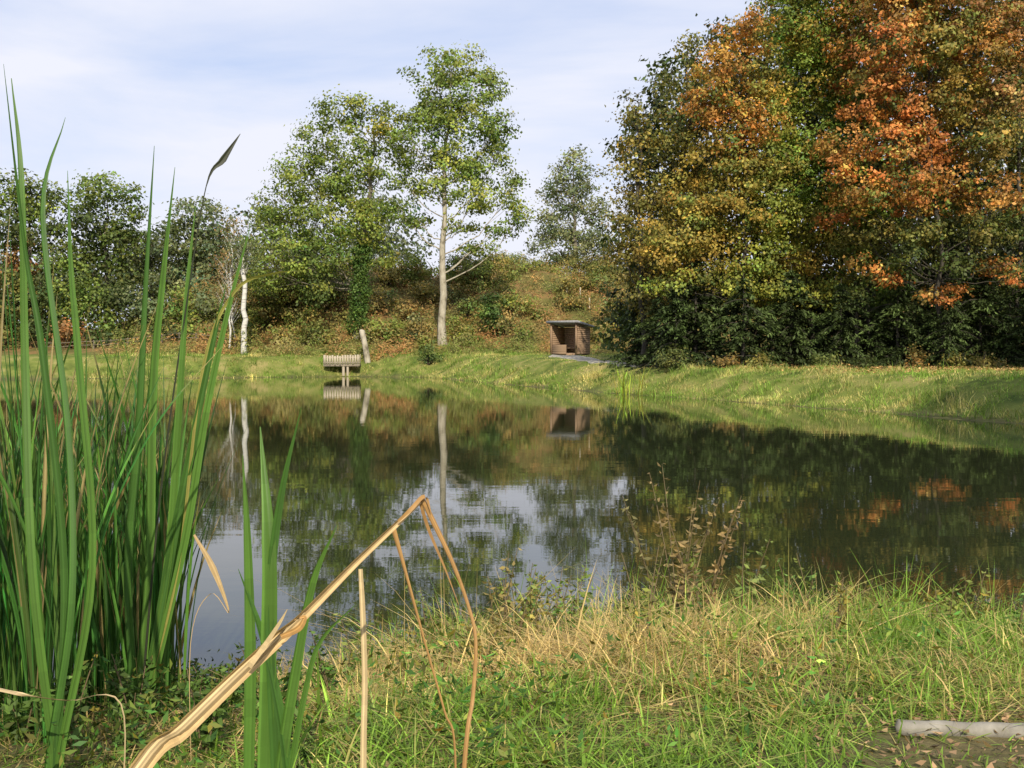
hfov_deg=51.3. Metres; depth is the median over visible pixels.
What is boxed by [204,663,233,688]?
weed plant
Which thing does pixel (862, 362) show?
shrub
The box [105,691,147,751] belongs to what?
weed plant
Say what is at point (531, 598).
weed plant
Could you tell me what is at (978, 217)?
red oak tree
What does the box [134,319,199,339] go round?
shrub
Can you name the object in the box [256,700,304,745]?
weed plant
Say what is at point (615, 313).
alder tree
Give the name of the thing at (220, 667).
weed plant
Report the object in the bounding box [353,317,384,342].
shrub
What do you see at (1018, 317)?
spruce tree
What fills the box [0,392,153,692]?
cattail plant
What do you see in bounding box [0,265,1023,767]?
ground
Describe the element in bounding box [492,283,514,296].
shrub
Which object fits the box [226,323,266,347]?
shrub
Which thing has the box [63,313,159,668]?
cattail plant
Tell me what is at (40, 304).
shrub
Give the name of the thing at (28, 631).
cattail plant
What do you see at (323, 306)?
shrub
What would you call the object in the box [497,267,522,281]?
shrub
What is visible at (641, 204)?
hornbeam tree
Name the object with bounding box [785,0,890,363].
alder tree
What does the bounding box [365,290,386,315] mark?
shrub
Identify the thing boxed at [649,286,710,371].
spruce tree
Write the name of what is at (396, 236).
distant wood
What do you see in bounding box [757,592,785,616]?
weed plant
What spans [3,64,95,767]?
cattail plant
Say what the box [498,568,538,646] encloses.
weed plant
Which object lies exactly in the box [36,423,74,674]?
cattail plant
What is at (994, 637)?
grass
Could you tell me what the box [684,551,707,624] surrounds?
weed plant
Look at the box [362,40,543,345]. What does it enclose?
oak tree
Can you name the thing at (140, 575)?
cattail plant
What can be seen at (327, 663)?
weed plant
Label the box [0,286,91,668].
cattail plant
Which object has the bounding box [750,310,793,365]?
spruce tree
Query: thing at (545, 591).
weed plant
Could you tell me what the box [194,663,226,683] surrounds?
weed plant
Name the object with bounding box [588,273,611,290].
shrub
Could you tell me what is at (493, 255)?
shrub
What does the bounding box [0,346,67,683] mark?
cattail plant
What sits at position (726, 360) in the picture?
shrub
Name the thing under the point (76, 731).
weed plant
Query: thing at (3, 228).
oak tree
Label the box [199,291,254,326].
shrub
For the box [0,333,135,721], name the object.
cattail plant
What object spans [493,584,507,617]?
weed plant
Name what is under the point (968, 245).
maple tree
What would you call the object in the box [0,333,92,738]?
cattail plant
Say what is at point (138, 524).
cattail plant
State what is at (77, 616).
cattail plant
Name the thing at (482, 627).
weed plant
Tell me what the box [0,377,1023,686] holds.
water
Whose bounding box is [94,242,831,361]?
bracken
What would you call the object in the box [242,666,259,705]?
weed plant
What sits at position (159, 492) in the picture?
cattail plant
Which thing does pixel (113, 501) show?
cattail plant
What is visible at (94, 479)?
cattail plant
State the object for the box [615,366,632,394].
cattail plant
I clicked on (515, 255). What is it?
shrub
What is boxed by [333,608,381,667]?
weed plant
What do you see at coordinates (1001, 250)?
alder tree
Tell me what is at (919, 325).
shrub
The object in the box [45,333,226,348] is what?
fence
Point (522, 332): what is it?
shrub
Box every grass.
[0,537,1023,767]
[68,337,1023,422]
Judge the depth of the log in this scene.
4.02 m
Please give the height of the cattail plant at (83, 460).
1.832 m
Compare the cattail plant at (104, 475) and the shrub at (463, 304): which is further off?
the shrub at (463, 304)
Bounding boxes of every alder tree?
[593,77,698,356]
[617,41,717,350]
[651,30,766,351]
[695,13,812,354]
[731,2,852,363]
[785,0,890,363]
[825,2,936,354]
[880,0,988,355]
[911,0,1021,358]
[966,0,1023,344]
[1005,31,1023,325]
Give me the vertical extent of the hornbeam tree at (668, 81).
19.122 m
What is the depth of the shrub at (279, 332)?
97.37 m
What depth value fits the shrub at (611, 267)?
113.94 m
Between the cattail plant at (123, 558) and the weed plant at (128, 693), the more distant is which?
the cattail plant at (123, 558)
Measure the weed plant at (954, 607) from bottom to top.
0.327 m
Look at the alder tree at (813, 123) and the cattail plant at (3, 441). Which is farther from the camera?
the alder tree at (813, 123)
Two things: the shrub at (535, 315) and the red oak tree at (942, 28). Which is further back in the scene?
the shrub at (535, 315)
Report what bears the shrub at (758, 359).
on the ground at (544, 367)
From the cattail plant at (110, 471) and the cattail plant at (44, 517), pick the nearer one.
the cattail plant at (44, 517)
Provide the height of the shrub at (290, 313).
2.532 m
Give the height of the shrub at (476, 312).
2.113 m
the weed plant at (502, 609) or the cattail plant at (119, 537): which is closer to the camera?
the cattail plant at (119, 537)
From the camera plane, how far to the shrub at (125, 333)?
98.27 m
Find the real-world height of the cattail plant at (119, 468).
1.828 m
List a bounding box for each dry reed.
[0,688,125,767]
[129,495,477,767]
[189,535,228,767]
[358,569,367,767]
[392,529,456,767]
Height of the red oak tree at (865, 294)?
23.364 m
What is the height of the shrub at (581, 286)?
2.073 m
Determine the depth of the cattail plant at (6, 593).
4.45 m
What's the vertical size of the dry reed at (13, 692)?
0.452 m
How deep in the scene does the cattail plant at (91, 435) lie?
6.38 m
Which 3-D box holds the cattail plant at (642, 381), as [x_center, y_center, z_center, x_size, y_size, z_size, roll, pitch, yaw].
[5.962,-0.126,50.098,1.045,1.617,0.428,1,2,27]
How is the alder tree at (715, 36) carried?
on the ground at (544, 367)
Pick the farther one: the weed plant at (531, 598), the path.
the path
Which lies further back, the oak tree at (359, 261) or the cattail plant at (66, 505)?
the oak tree at (359, 261)
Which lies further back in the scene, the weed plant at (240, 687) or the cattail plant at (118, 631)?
the cattail plant at (118, 631)
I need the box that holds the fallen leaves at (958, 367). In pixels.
[688,363,1023,373]
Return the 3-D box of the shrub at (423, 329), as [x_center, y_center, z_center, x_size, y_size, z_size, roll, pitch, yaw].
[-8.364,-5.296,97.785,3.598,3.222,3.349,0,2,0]
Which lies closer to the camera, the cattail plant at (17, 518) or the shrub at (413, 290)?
the cattail plant at (17, 518)
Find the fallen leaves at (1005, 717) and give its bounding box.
[88,651,1023,767]
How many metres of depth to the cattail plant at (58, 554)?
4.78 m
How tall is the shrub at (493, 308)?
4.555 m
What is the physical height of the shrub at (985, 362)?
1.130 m
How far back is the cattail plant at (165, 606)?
4.61 m
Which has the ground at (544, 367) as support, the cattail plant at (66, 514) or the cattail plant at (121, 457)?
the cattail plant at (66, 514)
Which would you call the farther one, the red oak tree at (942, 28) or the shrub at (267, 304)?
the shrub at (267, 304)
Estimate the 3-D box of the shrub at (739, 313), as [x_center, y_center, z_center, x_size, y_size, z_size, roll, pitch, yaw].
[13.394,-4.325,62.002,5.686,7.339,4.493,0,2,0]
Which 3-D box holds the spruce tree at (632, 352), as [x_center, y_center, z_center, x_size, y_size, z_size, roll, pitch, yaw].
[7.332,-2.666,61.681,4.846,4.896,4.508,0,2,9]
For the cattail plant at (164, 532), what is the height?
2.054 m
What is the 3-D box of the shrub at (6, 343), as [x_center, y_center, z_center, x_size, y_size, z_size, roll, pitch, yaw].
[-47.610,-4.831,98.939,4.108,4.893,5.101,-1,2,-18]
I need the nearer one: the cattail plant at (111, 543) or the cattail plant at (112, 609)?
the cattail plant at (112, 609)
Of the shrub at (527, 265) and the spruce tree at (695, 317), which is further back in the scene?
the shrub at (527, 265)
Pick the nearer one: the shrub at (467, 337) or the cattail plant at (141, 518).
the cattail plant at (141, 518)
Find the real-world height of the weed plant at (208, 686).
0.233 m
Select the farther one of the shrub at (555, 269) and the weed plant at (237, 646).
the shrub at (555, 269)
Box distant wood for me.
[0,72,1023,354]
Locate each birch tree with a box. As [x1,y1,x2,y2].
[204,250,253,344]
[205,216,251,349]
[221,230,270,354]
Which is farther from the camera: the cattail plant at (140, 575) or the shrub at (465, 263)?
the shrub at (465, 263)
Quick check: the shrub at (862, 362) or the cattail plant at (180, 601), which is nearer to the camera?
the cattail plant at (180, 601)
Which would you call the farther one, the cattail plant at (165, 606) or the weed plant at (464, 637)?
the weed plant at (464, 637)
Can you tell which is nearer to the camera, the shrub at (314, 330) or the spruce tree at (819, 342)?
the spruce tree at (819, 342)
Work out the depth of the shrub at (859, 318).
60.43 m
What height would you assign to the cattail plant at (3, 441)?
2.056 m
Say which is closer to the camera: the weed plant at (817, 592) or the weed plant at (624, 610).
the weed plant at (817, 592)
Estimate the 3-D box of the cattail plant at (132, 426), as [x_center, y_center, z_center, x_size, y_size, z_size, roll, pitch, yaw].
[-2.166,0.698,5.295,0.621,2.050,0.482,0,2,-15]
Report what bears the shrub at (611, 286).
on the ground at (544, 367)
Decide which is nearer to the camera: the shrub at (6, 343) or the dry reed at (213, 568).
the dry reed at (213, 568)
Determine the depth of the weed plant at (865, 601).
6.55 m
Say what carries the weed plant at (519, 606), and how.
on the ground at (544, 367)
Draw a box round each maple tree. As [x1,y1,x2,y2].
[631,2,816,363]
[737,0,896,350]
[832,219,888,355]
[932,215,1006,356]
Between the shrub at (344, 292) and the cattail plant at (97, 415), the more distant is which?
the shrub at (344, 292)
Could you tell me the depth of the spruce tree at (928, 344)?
53.81 m
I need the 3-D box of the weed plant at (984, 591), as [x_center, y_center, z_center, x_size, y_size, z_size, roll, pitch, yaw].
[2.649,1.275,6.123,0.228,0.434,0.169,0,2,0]
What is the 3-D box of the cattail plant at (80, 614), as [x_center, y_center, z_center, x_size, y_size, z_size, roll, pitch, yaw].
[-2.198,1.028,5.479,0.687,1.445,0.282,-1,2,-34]
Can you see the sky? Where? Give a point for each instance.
(183, 79)
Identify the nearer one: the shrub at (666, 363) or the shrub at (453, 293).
the shrub at (666, 363)
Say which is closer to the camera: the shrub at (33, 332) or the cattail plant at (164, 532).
the cattail plant at (164, 532)
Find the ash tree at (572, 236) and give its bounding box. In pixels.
[523,143,616,273]
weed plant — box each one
[0,689,41,742]
[28,651,100,750]
[51,674,89,714]
[65,666,81,711]
[65,676,93,713]
[104,651,154,726]
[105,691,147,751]
[110,666,148,720]
[167,668,212,715]
[172,658,200,708]
[179,668,229,754]
[184,680,230,757]
[188,662,243,720]
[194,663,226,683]
[198,674,221,693]
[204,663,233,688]
[216,665,241,697]
[231,683,243,711]
[234,643,258,677]
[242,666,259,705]
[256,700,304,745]
[278,668,302,707]
[303,661,338,694]
[306,629,342,702]
[326,651,358,685]
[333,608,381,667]
[390,616,416,656]
[405,584,439,643]
[410,599,441,643]
[439,610,480,665]
[466,618,505,661]
[473,611,501,640]
[482,548,521,646]
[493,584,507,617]
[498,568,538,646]
[499,594,524,636]
[502,563,541,630]
[514,571,540,635]
[519,589,560,644]
[529,581,566,638]
[532,575,545,622]
[541,572,575,627]
[546,565,596,633]
[546,566,571,640]
[551,596,578,645]
[619,590,646,618]
[620,544,664,645]
[621,496,713,614]
[633,587,668,621]
[647,462,719,616]
[660,498,744,614]
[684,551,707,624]
[730,539,772,613]
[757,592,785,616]
[775,558,816,616]
[793,553,841,621]
[830,577,853,643]
[831,586,867,618]
[833,580,875,613]
[875,588,902,612]
[916,587,944,624]
[939,585,962,631]
[958,568,990,626]
[1008,584,1023,639]
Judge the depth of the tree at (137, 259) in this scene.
121.17 m
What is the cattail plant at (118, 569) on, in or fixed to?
on the ground at (544, 367)
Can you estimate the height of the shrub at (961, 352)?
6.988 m
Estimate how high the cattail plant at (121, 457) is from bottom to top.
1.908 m
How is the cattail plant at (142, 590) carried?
on the ground at (544, 367)
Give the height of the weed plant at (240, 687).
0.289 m
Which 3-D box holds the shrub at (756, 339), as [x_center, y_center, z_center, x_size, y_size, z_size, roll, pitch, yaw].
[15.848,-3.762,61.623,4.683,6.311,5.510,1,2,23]
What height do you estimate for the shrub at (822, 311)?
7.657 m
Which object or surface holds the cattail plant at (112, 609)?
on the ground at (544, 367)
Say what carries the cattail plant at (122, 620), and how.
on the ground at (544, 367)
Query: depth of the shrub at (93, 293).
101.99 m
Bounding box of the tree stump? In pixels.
[359,329,370,362]
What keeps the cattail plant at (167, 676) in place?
on the ground at (544, 367)
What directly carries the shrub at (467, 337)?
on the ground at (544, 367)
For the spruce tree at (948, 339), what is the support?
on the ground at (544, 367)
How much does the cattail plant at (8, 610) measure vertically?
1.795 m
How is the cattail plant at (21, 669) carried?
on the ground at (544, 367)
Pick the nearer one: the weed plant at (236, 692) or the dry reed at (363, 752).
the dry reed at (363, 752)
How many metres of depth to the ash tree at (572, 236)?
149.09 m
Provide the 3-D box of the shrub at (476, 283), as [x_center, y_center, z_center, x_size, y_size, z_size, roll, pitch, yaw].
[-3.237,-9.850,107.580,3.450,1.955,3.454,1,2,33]
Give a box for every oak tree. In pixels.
[0,168,96,320]
[0,205,8,288]
[50,168,158,329]
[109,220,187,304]
[142,196,245,303]
[206,235,271,285]
[238,84,406,338]
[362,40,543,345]
[806,0,1023,365]
[807,0,925,355]
[861,0,1023,352]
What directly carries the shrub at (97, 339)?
on the ground at (544, 367)
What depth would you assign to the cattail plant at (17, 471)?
5.43 m
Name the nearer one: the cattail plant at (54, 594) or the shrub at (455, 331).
the cattail plant at (54, 594)
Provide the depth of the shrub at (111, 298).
103.56 m
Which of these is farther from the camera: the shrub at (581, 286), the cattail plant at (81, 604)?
the shrub at (581, 286)
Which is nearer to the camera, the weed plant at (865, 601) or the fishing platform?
the weed plant at (865, 601)
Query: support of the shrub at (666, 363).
on the ground at (544, 367)
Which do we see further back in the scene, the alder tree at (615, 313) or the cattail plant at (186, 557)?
the alder tree at (615, 313)
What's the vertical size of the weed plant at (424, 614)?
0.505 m
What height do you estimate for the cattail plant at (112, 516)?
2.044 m
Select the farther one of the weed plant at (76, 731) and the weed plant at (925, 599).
the weed plant at (925, 599)
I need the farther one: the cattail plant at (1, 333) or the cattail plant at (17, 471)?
the cattail plant at (17, 471)
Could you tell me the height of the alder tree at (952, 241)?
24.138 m
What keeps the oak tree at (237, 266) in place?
on the ground at (544, 367)
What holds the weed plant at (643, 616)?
on the ground at (544, 367)
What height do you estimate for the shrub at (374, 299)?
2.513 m
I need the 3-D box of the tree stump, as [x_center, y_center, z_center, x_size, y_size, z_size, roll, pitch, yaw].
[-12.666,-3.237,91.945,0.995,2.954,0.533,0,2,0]
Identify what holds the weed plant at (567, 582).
on the ground at (544, 367)
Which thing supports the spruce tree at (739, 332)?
on the ground at (544, 367)
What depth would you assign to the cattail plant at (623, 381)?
50.68 m
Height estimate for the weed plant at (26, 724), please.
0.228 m
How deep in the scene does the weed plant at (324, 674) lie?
4.68 m
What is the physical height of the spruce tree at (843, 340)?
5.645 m
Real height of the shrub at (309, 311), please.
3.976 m
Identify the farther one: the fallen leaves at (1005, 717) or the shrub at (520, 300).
the shrub at (520, 300)
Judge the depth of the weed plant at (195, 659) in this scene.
5.42 m
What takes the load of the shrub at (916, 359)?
on the ground at (544, 367)
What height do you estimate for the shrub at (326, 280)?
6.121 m
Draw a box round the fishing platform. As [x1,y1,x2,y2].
[323,355,360,375]
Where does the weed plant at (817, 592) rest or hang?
on the ground at (544, 367)
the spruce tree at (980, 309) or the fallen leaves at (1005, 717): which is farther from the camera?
the spruce tree at (980, 309)
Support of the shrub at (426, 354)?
on the ground at (544, 367)
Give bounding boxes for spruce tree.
[599,297,655,368]
[607,297,686,375]
[631,259,735,375]
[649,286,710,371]
[702,273,790,367]
[703,318,737,365]
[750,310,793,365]
[754,264,835,366]
[797,278,886,367]
[800,320,831,366]
[848,311,905,367]
[859,273,935,368]
[908,315,944,367]
[922,292,980,368]
[951,263,1023,368]
[984,271,1023,366]
[986,314,1023,368]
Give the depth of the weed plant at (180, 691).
4.24 m
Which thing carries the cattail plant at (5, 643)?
on the ground at (544, 367)
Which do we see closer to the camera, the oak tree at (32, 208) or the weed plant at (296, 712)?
the weed plant at (296, 712)
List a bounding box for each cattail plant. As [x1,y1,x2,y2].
[0,204,17,741]
[0,214,74,696]
[0,242,91,742]
[0,257,91,743]
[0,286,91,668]
[0,291,156,735]
[0,305,62,726]
[0,312,141,648]
[0,319,40,525]
[0,333,68,721]
[0,333,70,718]
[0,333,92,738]
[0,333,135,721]
[0,337,162,755]
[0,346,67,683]
[0,354,145,726]
[0,362,38,666]
[0,362,76,660]
[0,385,106,718]
[0,391,77,651]
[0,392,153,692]
[0,399,117,482]
[0,543,45,700]
[1,360,92,506]
[1,367,39,585]
[1,378,58,504]
[1,390,123,717]
[1,420,18,684]
[2,429,19,499]
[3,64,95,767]
[3,341,101,671]
[3,400,138,670]
[3,410,91,692]
[4,292,134,719]
[5,365,81,668]
[11,353,63,502]
[15,348,219,754]
[15,398,75,682]
[18,341,138,715]
[21,353,121,706]
[22,488,120,711]
[28,329,161,720]
[30,383,147,557]
[32,416,100,550]
[33,406,172,724]
[35,349,200,668]
[35,365,103,565]
[35,445,124,705]
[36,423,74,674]
[37,421,163,718]
[39,385,148,720]
[40,432,142,711]
[42,396,101,503]
[47,418,125,716]
[55,373,186,692]
[55,433,169,694]
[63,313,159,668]
[64,382,162,677]
[64,427,158,659]
[66,413,130,536]
[69,379,133,457]
[72,378,157,643]
[72,392,129,552]
[73,355,228,712]
[73,429,124,662]
[74,342,219,718]
[77,393,120,725]
[77,431,133,609]
[78,454,131,698]
[82,402,139,678]
[83,449,169,666]
[83,495,124,681]
[91,406,138,500]
[94,447,203,648]
[96,318,177,708]
[98,393,129,521]
[99,291,190,711]
[101,470,220,676]
[114,488,138,700]
[117,377,218,718]
[118,439,190,595]
[119,507,210,705]
[120,327,228,709]
[124,134,291,724]
[125,432,167,558]
[135,418,205,677]
[136,398,224,526]
[139,423,246,717]
[139,446,184,613]
[238,407,355,767]
[612,367,626,394]
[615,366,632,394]
[617,369,628,394]
[631,366,646,394]
[634,366,651,395]
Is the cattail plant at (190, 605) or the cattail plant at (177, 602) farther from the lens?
the cattail plant at (190, 605)
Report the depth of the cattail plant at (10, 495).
3.85 m
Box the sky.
[0,0,1023,328]
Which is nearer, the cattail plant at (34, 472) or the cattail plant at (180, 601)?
the cattail plant at (34, 472)
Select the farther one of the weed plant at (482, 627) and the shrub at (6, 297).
the shrub at (6, 297)
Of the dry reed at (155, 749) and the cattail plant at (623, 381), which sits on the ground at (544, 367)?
the dry reed at (155, 749)
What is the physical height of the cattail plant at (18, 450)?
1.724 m
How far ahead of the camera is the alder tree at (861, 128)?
63.94 m
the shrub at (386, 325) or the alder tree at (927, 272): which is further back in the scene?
the shrub at (386, 325)
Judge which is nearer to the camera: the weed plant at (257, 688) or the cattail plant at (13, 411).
the weed plant at (257, 688)
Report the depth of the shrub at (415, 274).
111.94 m
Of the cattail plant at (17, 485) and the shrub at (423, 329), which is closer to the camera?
the cattail plant at (17, 485)
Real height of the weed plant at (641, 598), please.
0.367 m
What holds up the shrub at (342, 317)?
on the ground at (544, 367)
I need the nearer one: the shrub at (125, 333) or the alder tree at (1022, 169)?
the alder tree at (1022, 169)
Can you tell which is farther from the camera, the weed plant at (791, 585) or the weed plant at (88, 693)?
the weed plant at (791, 585)
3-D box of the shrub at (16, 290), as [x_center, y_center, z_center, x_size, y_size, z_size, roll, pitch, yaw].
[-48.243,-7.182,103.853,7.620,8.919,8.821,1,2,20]
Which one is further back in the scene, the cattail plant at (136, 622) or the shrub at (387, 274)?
the shrub at (387, 274)
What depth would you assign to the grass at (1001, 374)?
48.42 m
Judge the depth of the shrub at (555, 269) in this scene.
115.08 m
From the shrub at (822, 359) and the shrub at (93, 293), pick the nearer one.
the shrub at (822, 359)
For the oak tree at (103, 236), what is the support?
on the ground at (544, 367)
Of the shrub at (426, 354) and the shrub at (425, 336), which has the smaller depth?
the shrub at (426, 354)
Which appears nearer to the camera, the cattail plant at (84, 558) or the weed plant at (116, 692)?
the weed plant at (116, 692)
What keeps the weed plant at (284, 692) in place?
on the ground at (544, 367)
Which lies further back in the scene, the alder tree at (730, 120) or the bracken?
the bracken
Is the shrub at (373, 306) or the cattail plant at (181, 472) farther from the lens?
the shrub at (373, 306)
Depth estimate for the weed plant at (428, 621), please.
7.01 m
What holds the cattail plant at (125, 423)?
on the ground at (544, 367)
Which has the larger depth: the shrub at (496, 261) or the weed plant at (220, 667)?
the shrub at (496, 261)
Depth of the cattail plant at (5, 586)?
5.63 m
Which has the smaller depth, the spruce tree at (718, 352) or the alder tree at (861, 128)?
the spruce tree at (718, 352)
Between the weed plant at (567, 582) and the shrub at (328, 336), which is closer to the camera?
the weed plant at (567, 582)
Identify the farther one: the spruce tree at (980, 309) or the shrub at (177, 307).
the shrub at (177, 307)
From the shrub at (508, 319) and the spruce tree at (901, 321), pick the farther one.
the shrub at (508, 319)
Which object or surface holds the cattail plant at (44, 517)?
on the ground at (544, 367)
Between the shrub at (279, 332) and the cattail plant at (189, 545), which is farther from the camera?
the shrub at (279, 332)
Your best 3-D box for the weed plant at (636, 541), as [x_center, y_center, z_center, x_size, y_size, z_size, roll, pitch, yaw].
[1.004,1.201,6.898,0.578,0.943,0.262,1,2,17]
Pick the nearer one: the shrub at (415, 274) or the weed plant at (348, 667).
the weed plant at (348, 667)
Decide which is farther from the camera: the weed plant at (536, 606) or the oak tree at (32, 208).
the oak tree at (32, 208)
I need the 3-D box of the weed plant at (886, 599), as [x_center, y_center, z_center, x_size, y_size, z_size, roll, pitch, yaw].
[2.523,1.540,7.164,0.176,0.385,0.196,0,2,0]
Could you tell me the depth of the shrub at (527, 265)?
111.02 m
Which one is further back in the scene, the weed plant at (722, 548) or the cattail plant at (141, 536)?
the weed plant at (722, 548)
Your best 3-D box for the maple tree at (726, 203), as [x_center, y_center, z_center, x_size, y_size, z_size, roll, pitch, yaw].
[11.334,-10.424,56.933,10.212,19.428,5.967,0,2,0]
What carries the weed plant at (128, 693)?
on the ground at (544, 367)
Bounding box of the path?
[549,355,655,366]
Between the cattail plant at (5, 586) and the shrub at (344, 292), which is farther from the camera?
the shrub at (344, 292)
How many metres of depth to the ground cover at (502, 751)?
4.19 m
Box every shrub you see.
[0,265,55,341]
[0,286,31,330]
[0,306,19,350]
[6,307,60,348]
[12,271,85,340]
[41,270,127,339]
[44,316,95,348]
[80,322,134,348]
[83,278,164,330]
[105,320,169,343]
[113,267,177,325]
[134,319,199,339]
[149,284,210,325]
[167,320,235,337]
[177,270,239,318]
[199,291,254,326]
[204,328,270,343]
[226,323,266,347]
[228,269,302,330]
[254,242,324,312]
[262,324,290,344]
[275,304,305,323]
[282,256,353,306]
[282,304,331,341]
[296,318,352,345]
[306,296,343,316]
[307,325,342,347]
[317,307,372,323]
[324,291,351,306]
[326,282,350,305]
[338,314,405,339]
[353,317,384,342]
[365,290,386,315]
[366,294,393,314]
[367,256,404,285]
[370,286,405,309]
[378,325,404,342]
[384,297,423,322]
[393,245,437,286]
[403,278,448,303]
[404,312,436,338]
[406,282,435,296]
[413,332,445,347]
[414,337,446,364]
[422,313,478,331]
[430,248,497,287]
[439,283,472,303]
[446,316,474,341]
[452,292,483,319]
[455,322,483,346]
[463,276,497,293]
[465,259,509,282]
[469,304,487,318]
[470,252,517,272]
[473,312,524,336]
[474,292,508,335]
[476,250,527,263]
[488,247,513,267]
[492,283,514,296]
[494,288,542,314]
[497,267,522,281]
[512,318,536,340]
[513,260,540,273]
[524,307,552,321]
[530,257,562,269]
[540,247,579,272]
[540,263,566,274]
[547,272,580,296]
[549,286,599,308]
[558,255,591,277]
[572,271,623,291]
[575,243,628,275]
[575,276,592,290]
[576,255,623,278]
[583,321,602,341]
[587,260,635,283]
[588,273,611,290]
[592,277,630,330]
[614,282,675,356]
[652,343,701,372]
[660,274,719,357]
[703,351,740,368]
[708,254,773,356]
[745,349,776,366]
[750,267,825,363]
[794,255,854,362]
[806,348,844,365]
[819,275,900,358]
[846,350,879,369]
[877,253,941,364]
[904,341,933,368]
[910,256,988,355]
[936,351,969,368]
[955,251,1023,357]
[967,352,1008,368]
[988,249,1023,364]
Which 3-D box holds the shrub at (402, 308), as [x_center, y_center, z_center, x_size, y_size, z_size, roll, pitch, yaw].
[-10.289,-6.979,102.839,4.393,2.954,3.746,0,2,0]
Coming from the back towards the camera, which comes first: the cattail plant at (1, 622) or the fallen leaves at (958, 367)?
the fallen leaves at (958, 367)
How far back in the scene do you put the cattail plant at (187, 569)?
5.38 m
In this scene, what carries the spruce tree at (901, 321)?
on the ground at (544, 367)
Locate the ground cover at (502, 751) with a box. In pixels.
[0,570,1018,767]
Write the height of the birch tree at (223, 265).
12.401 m
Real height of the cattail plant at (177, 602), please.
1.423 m
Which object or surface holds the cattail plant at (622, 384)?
in the water
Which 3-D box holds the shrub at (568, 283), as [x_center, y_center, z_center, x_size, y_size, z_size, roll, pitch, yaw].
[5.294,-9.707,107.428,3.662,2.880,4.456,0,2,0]
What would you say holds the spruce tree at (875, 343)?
on the ground at (544, 367)
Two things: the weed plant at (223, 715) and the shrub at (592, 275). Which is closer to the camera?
the weed plant at (223, 715)
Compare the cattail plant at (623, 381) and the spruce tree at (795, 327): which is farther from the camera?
the spruce tree at (795, 327)
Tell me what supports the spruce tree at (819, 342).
on the ground at (544, 367)
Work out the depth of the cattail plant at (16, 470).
4.54 m
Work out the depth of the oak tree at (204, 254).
116.59 m
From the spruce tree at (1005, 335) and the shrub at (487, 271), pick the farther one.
the shrub at (487, 271)
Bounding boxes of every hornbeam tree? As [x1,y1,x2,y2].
[596,89,692,366]
[637,29,740,356]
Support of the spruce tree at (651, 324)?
on the ground at (544, 367)
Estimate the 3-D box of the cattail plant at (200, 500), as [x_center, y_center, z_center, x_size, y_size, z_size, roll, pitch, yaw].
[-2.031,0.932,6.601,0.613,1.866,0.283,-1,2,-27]
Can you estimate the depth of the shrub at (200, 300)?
102.85 m
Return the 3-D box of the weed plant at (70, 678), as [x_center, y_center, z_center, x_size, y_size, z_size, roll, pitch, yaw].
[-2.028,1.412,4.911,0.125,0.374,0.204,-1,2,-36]
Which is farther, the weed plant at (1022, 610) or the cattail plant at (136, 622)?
the weed plant at (1022, 610)
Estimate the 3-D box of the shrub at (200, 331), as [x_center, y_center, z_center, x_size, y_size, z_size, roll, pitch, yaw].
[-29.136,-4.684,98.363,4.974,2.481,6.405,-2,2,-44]
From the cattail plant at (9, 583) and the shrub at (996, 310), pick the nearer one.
the cattail plant at (9, 583)
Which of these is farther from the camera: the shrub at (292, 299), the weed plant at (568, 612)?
the shrub at (292, 299)
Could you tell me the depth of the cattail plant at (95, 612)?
4.84 m
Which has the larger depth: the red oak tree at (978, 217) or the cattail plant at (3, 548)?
the red oak tree at (978, 217)
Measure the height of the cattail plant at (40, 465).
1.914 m
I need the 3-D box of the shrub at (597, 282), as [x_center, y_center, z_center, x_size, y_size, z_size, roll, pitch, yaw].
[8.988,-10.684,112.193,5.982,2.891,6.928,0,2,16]
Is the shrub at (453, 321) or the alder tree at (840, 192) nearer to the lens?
the alder tree at (840, 192)
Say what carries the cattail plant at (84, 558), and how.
on the ground at (544, 367)
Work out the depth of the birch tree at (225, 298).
96.77 m
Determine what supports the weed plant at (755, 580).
on the ground at (544, 367)
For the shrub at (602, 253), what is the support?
on the ground at (544, 367)
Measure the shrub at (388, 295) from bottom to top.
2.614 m
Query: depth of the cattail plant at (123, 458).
5.21 m
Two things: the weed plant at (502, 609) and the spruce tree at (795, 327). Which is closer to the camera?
the weed plant at (502, 609)
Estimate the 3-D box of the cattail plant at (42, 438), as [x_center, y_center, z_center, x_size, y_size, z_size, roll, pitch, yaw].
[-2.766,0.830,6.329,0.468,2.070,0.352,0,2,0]
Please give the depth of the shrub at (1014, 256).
59.93 m
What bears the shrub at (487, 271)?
on the ground at (544, 367)
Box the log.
[895,719,1023,737]
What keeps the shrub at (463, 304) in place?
on the ground at (544, 367)
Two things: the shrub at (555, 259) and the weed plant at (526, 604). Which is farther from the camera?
the shrub at (555, 259)
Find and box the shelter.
[546,320,593,354]
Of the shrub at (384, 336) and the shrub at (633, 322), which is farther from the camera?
the shrub at (384, 336)
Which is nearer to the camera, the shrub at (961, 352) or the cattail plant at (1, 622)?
the cattail plant at (1, 622)
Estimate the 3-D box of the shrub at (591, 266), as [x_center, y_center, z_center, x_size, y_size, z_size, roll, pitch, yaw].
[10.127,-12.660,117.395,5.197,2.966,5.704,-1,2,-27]
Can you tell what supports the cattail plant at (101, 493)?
on the ground at (544, 367)
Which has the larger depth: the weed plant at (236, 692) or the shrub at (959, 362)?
the shrub at (959, 362)
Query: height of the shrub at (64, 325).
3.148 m
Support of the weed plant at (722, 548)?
on the ground at (544, 367)
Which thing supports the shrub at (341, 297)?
on the ground at (544, 367)
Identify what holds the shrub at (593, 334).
on the ground at (544, 367)
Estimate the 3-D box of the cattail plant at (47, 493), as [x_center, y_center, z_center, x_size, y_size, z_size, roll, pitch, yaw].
[-2.086,0.570,4.882,0.687,2.026,0.298,-1,2,-31]
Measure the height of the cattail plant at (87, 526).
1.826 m
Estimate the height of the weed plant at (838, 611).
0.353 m

